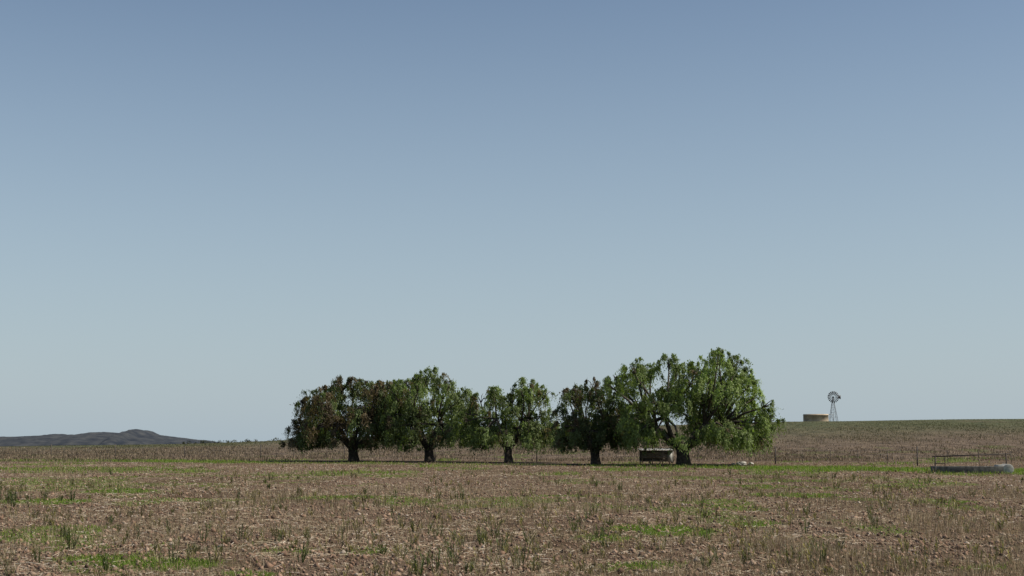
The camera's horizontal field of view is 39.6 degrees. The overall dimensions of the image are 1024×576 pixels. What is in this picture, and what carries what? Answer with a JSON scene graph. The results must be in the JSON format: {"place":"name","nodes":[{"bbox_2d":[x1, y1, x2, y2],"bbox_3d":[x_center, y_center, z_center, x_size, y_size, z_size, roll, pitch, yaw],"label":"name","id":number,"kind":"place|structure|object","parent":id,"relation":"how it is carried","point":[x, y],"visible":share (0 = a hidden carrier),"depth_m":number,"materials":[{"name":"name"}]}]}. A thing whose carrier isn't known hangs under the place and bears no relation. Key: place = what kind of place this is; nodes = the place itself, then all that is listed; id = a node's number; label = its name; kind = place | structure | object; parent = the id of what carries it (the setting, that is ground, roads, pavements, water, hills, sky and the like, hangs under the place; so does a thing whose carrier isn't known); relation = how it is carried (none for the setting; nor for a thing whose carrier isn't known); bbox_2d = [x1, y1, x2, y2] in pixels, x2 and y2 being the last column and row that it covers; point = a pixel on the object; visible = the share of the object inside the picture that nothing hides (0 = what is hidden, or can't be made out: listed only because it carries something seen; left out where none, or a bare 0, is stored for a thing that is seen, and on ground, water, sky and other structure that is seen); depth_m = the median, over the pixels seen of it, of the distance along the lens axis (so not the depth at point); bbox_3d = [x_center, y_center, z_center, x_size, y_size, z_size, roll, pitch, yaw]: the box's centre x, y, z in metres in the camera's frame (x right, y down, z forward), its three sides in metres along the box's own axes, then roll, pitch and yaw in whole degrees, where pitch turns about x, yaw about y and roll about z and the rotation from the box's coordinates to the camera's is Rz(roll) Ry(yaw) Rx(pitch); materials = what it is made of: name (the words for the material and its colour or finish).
{"place":"outdoors","nodes":[
{"label":"outdoors","id":0,"kind":"place"},
{"bbox_2d":[0,429,225,445],"bbox_3d":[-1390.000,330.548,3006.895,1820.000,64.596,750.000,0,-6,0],"label":"hills","id":1,"kind":"structure","parent":0,"point":[135,436],"depth_m":2850.33,"materials":[{"name":"grey stone"}]},
{"bbox_2d":[0,419,1023,575],"bbox_3d":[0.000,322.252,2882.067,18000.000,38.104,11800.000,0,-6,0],"label":"ground","id":2,"kind":"structure","parent":0,"point":[830,432],"depth_m":46.81,"materials":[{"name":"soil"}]},
{"bbox_2d":[182,437,288,443],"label":"distant bushes","id":3,"kind":"object","parent":2,"relation":"on","point":[245,440],"visible":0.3,"depth_m":364.79,"materials":[{"name":"green plant"}]},
{"bbox_2d":[278,375,408,460],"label":"pepper tree","id":4,"kind":"object","parent":2,"relation":"on","point":[322,424],"visible":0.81,"depth_m":115.86,"materials":[{"name":"green plant"}]},
{"bbox_2d":[373,365,487,461],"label":"pepper tree","id":5,"kind":"object","parent":2,"relation":"on","point":[418,417],"visible":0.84,"depth_m":114.42,"materials":[{"name":"green plant"}]},
{"bbox_2d":[0,444,1011,465],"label":"wire fence","id":6,"kind":"object","parent":2,"relation":"on","point":[802,457],"visible":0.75,"depth_m":115.33,"materials":[{"name":"metal"}]},
{"bbox_2d":[449,377,563,462],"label":"pepper tree","id":7,"kind":"object","parent":2,"relation":"on","point":[491,431],"visible":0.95,"depth_m":110.33,"materials":[{"name":"green plant"}]},
{"bbox_2d":[0,462,1023,575],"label":"soil clods","id":8,"kind":"object","parent":2,"relation":"on","point":[353,563],"visible":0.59,"depth_m":28.30,"materials":[{"name":"brown soil"}]},
{"bbox_2d":[0,457,1023,575],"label":"dry stubble","id":9,"kind":"object","parent":2,"relation":"on","point":[887,555],"visible":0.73,"depth_m":28.97,"materials":[{"name":"beige plant"}]},
{"bbox_2d":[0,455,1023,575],"bbox_3d":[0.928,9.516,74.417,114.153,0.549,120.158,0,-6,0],"label":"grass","id":10,"kind":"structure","parent":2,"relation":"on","point":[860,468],"depth_m":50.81,"materials":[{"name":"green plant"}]},
{"bbox_2d":[0,419,1023,461],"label":"stubble tussocks","id":11,"kind":"object","parent":2,"relation":"on","point":[104,456],"visible":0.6,"depth_m":153.88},
{"bbox_2d":[0,463,1023,575],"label":"dry weeds","id":12,"kind":"object","parent":2,"relation":"on","point":[487,541],"visible":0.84,"depth_m":26.56,"materials":[{"name":"brown plant"}]},
{"bbox_2d":[0,469,1023,575],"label":"tall weeds","id":13,"kind":"object","parent":2,"relation":"on","point":[13,497],"visible":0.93,"depth_m":23.70,"materials":[{"name":"green plant"}]},
{"bbox_2d":[547,377,633,464],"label":"pepper tree","id":14,"kind":"object","parent":2,"relation":"on","point":[576,431],"visible":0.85,"depth_m":100.96,"materials":[{"name":"green plant"}]},
{"bbox_2d":[639,448,674,463],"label":"livestock feeder","id":15,"kind":"object","parent":2,"relation":"on","point":[657,456],"visible":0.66,"depth_m":104.83,"materials":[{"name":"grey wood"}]},
{"bbox_2d":[593,347,786,464],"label":"pepper tree","id":16,"kind":"object","parent":2,"relation":"on","point":[724,429],"visible":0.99,"depth_m":97.45,"materials":[{"name":"green plant"}]},
{"bbox_2d":[736,461,745,464],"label":"boulder","id":17,"kind":"object","parent":2,"relation":"on","point":[742,463],"visible":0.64,"depth_m":100.05,"materials":[{"name":"stone"}]},
{"bbox_2d":[803,414,832,420],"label":"water tank","id":18,"kind":"object","parent":2,"relation":"on","point":[815,417],"visible":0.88,"depth_m":336.14,"materials":[{"name":"paint"}]},
{"bbox_2d":[828,391,840,420],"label":"windmill","id":19,"kind":"object","parent":2,"relation":"on","point":[836,400],"visible":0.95,"depth_m":343.69,"materials":[{"name":"metal"}]},
{"bbox_2d":[930,453,1013,473],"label":"water trough","id":20,"kind":"object","parent":2,"relation":"on","point":[1009,468],"visible":0.69,"depth_m":74.40,"materials":[{"name":"concrete"}]},
{"bbox_2d":[0,0,1023,441],"label":"sky","id":21,"kind":"structure","parent":0,"point":[214,213],"materials":[{"name":"blue"}]}
]}

